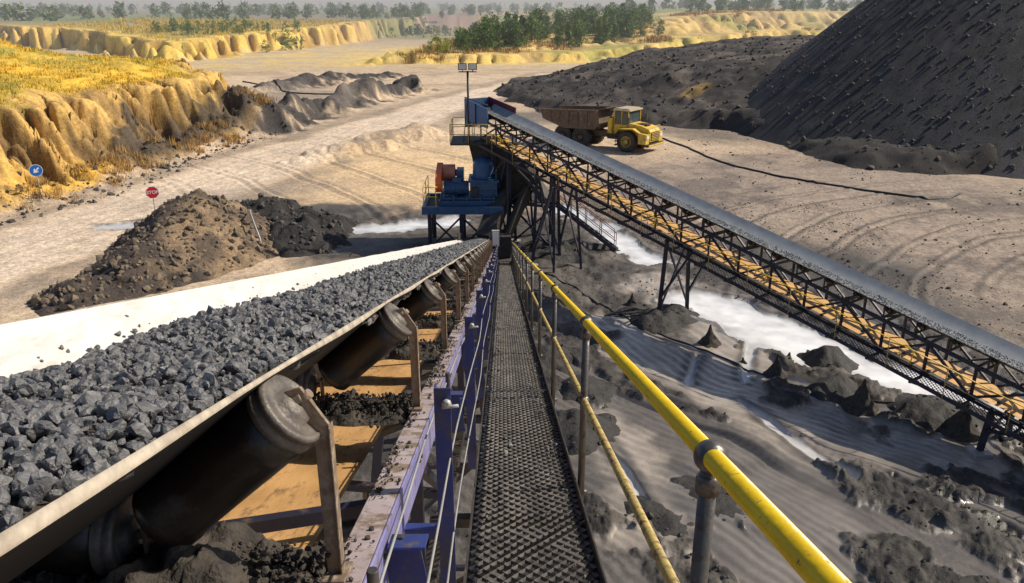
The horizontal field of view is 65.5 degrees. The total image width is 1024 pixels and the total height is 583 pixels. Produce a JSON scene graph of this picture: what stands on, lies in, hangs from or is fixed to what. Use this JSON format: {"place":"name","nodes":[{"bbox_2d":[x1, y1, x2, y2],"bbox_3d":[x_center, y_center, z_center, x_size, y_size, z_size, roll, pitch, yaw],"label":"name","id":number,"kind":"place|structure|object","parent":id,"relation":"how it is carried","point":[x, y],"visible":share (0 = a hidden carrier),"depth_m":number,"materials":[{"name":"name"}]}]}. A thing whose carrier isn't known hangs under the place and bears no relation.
{"place":"outdoors","nodes":[
{"label":"outdoors","id":0,"kind":"place"},
{"bbox_2d":[0,0,1023,582],"bbox_3d":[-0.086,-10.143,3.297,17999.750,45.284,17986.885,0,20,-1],"label":"ground","id":1,"kind":"structure","parent":0,"point":[366,146],"depth_m":49.67,"materials":[{"name":"soil"}]},
{"bbox_2d":[29,164,42,198],"bbox_3d":[-33.114,-7.584,55.702,0.840,2.620,0.102,-12,23,-29],"label":"keep left sign","id":2,"kind":"object","parent":1,"relation":"on","point":[36,170],"visible":1,"depth_m":55.40,"materials":[{"name":"blue metal"}]},
{"bbox_2d":[0,38,203,107],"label":"hill grass","id":3,"kind":"structure","parent":1,"relation":"on","point":[105,64],"depth_m":82.53,"materials":[{"name":"yellow plant"}]},
{"bbox_2d":[9,88,276,211],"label":"dry shrubs","id":4,"kind":"object","parent":1,"relation":"on","point":[114,159],"visible":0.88,"depth_m":67.94,"materials":[{"name":"plant"}]},
{"bbox_2d":[0,86,296,225],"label":"hill foot rocks","id":5,"kind":"object","parent":1,"relation":"on","point":[95,167],"visible":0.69,"depth_m":67.75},
{"bbox_2d":[145,186,158,209],"bbox_3d":[-23.566,-5.676,52.481,0.794,2.547,0.105,-9,22,-23],"label":"stop sign","id":6,"kind":"object","parent":1,"relation":"on","point":[152,192],"visible":0.99,"depth_m":52.16,"materials":[{"name":"red metal"}]},
{"bbox_2d":[26,190,279,315],"bbox_3d":[-18.194,-2.981,43.764,11.840,3.624,18.320,0,20,-1],"label":"rubble pile","id":7,"kind":"object","parent":1,"relation":"on","point":[160,234],"visible":0.66,"depth_m":42.19,"materials":[{"name":"soil"}]},
{"bbox_2d":[31,188,277,311],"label":"rubble rocks","id":8,"kind":"object","parent":7,"relation":"on","point":[81,277],"visible":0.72,"depth_m":41.84,"materials":[{"name":"brown stone"}]},
{"bbox_2d":[40,16,360,40],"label":"plateau scrub","id":9,"kind":"object","parent":1,"relation":"on","point":[145,22],"visible":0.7,"depth_m":268.97,"materials":[{"name":"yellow plant"}]},
{"bbox_2d":[249,209,261,242],"bbox_3d":[-14.901,-3.536,46.160,0.263,2.074,3.049,-10,22,-25],"label":"vent pipe","id":10,"kind":"object","parent":1,"relation":"on","point":[255,225],"visible":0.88,"depth_m":45.51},
{"bbox_2d":[0,233,514,582],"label":"belt conveyor","id":11,"kind":"object","parent":1,"relation":"on","point":[233,431],"visible":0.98,"depth_m":2.46,"materials":[{"name":"rubber"}]},
{"bbox_2d":[366,245,497,582],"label":"edge post rail","id":12,"kind":"object","parent":11,"relation":"attached to","point":[404,562],"visible":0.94,"depth_m":3.28,"materials":[{"name":"blue metal"}]},
{"bbox_2d":[491,230,498,247],"bbox_3d":[-0.888,-1.943,38.151,0.580,2.050,0.315,0,20,-1],"label":"control box","id":13,"kind":"object","parent":11,"relation":"attached to","point":[495,237],"visible":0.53,"depth_m":37.78,"materials":[{"name":"white paint"}]},
{"bbox_2d":[242,79,332,94],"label":"water hose","id":14,"kind":"object","parent":1,"relation":"on","point":[294,92],"visible":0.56,"depth_m":125.87,"materials":[{"name":"black rubber"}]},
{"bbox_2d":[240,196,357,257],"bbox_3d":[-14.733,-4.631,49.650,12.000,2.656,11.900,0,20,-1],"label":"dark soil pile","id":15,"kind":"object","parent":1,"relation":"on","point":[290,229],"visible":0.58,"depth_m":47.54,"materials":[{"name":"black soil"}]},
{"bbox_2d":[238,193,358,255],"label":"dark soil rocks","id":16,"kind":"object","parent":15,"relation":"on","point":[300,217],"visible":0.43,"depth_m":48.59,"materials":[{"name":"black stone"}]},
{"bbox_2d":[151,7,456,51],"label":"shrub row","id":17,"kind":"object","parent":1,"relation":"on","point":[187,26],"visible":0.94,"depth_m":242.87,"materials":[{"name":"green plant"}]},
{"bbox_2d":[0,0,862,35],"bbox_3d":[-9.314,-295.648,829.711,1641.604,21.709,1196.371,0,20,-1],"label":"distant tree belt","id":18,"kind":"object","parent":1,"relation":"on","point":[246,9],"visible":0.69,"depth_m":376.08,"materials":[{"name":"green plant"}]},
{"bbox_2d":[425,34,451,53],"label":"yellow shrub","id":19,"kind":"object","parent":1,"relation":"on","point":[437,50],"visible":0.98,"depth_m":195.01,"materials":[{"name":"green plant"}]},
{"bbox_2d":[431,261,606,582],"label":"metal walkway","id":20,"kind":"structure","parent":1,"relation":"on","point":[514,373],"depth_m":5.36,"materials":[{"name":"metal"}]},
{"bbox_2d":[511,241,851,582],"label":"handrail","id":21,"kind":"object","parent":20,"relation":"attached to","point":[805,557],"visible":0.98,"depth_m":2.05,"materials":[{"name":"yellow metal"}]},
{"bbox_2d":[422,147,616,257],"bbox_3d":[0.490,-5.409,46.230,11.167,6.100,5.400,0,20,-1],"label":"station","id":22,"kind":"object","parent":1,"relation":"on","point":[455,196],"visible":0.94,"depth_m":45.26,"materials":[{"name":"blue paint"}]},
{"bbox_2d":[450,2,666,51],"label":"pine grove","id":23,"kind":"object","parent":1,"relation":"on","point":[487,31],"visible":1,"depth_m":224.76,"materials":[{"name":"green plant"}]},
{"bbox_2d":[540,105,663,151],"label":"dump truck","id":24,"kind":"object","parent":1,"relation":"on","point":[628,130],"visible":0.98,"depth_m":77.89,"materials":[{"name":"metal"}]},
{"bbox_2d":[395,8,818,63],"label":"embankment scrub","id":25,"kind":"object","parent":1,"relation":"on","point":[656,39],"visible":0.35,"depth_m":222.81,"materials":[{"name":"green plant"}]},
{"bbox_2d":[626,293,638,305],"bbox_3d":[5.717,0.399,37.860,0.846,0.660,0.869,0,20,-1],"label":"slurry cone","id":26,"kind":"object","parent":1,"relation":"on","point":[632,300],"visible":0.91,"depth_m":37.76,"materials":[{"name":"grey soil"}]},
{"bbox_2d":[697,325,721,347],"bbox_3d":[8.294,1.864,33.311,1.224,0.990,1.241,0,20,-1],"label":"slurry cone","id":27,"kind":"object","parent":1,"relation":"on","point":[709,339],"visible":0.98,"depth_m":33.17,"materials":[{"name":"grey soil"}]},
{"bbox_2d":[449,96,1023,457],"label":"truss conveyor","id":28,"kind":"object","parent":1,"relation":"on","point":[954,330],"visible":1,"depth_m":31.95,"materials":[{"name":"black metal"}]},
{"bbox_2d":[458,63,476,142],"bbox_3d":[-2.443,-10.448,44.359,1.040,4.390,0.350,0,20,-1],"label":"flood light mast","id":29,"kind":"object","parent":28,"relation":"on","point":[463,66],"visible":1,"depth_m":43.81,"materials":[{"name":"grey metal"}]},
{"bbox_2d":[493,34,997,174],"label":"spoil mound","id":30,"kind":"object","parent":1,"relation":"on","point":[905,158],"visible":0.52,"depth_m":99.82,"materials":[{"name":"soil"}]},
{"bbox_2d":[497,35,995,172],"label":"mound rocks","id":31,"kind":"object","parent":30,"relation":"on","point":[869,167],"visible":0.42,"depth_m":107.12,"materials":[{"name":"grey stone"}]},
{"bbox_2d":[518,242,982,539],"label":"mud lumps","id":32,"kind":"object","parent":1,"relation":"on","point":[649,514],"visible":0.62,"depth_m":27.17,"materials":[{"name":"grey soil"}]},
{"bbox_2d":[484,201,1023,582],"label":"yard stones","id":33,"kind":"object","parent":1,"relation":"on","point":[894,505],"visible":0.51,"depth_m":38.24,"materials":[{"name":"grey stone"}]},
{"bbox_2d":[516,237,995,536],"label":"mud heaps","id":34,"kind":"object","parent":1,"relation":"on","point":[934,413],"visible":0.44,"depth_m":28.91,"materials":[{"name":"soil"}]},
{"bbox_2d":[763,355,787,378],"bbox_3d":[10.165,2.876,30.708,1.073,0.935,1.181,0,20,-1],"label":"slurry cone","id":35,"kind":"object","parent":1,"relation":"on","point":[774,369],"visible":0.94,"depth_m":30.50,"materials":[{"name":"grey soil"}]},
{"bbox_2d":[545,273,1022,433],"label":"water hose","id":36,"kind":"object","parent":1,"relation":"on","point":[693,345],"visible":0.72,"depth_m":32.96,"materials":[{"name":"black rubber"}]},
{"bbox_2d":[662,137,960,199],"bbox_3d":[21.548,-11.726,71.982,6.534,0.398,35.410,-13,23,-31],"label":"water hose","id":37,"kind":"object","parent":1,"relation":"on","point":[906,195],"visible":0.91,"depth_m":63.30,"materials":[{"name":"black rubber"}]},
{"bbox_2d":[627,128,1023,306],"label":"yard gravel","id":38,"kind":"structure","parent":1,"relation":"on","point":[948,287],"depth_m":53.87,"materials":[{"name":"gravel"}]},
{"bbox_2d":[840,379,878,416],"bbox_3d":[12.371,3.656,28.201,1.522,1.210,1.464,0,20,-1],"label":"slurry cone","id":39,"kind":"object","parent":1,"relation":"on","point":[859,402],"visible":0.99,"depth_m":27.98,"materials":[{"name":"grey soil"}]},
{"bbox_2d":[734,0,1023,178],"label":"coal stockpile","id":40,"kind":"object","parent":1,"relation":"on","point":[780,126],"visible":0.85,"depth_m":76.52,"materials":[{"name":"stone"}]},
{"bbox_2d":[753,0,1023,169],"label":"stockpile lumps","id":41,"kind":"object","parent":40,"relation":"on","point":[1012,166],"visible":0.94,"depth_m":77.72,"materials":[{"name":"black stone"}]},
{"bbox_2d":[941,404,980,442],"bbox_3d":[14.877,4.155,26.355,1.584,1.320,1.510,0,20,-1],"label":"slurry cone","id":42,"kind":"object","parent":1,"relation":"on","point":[960,426],"visible":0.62,"depth_m":26.07,"materials":[{"name":"grey soil"}]}
]}

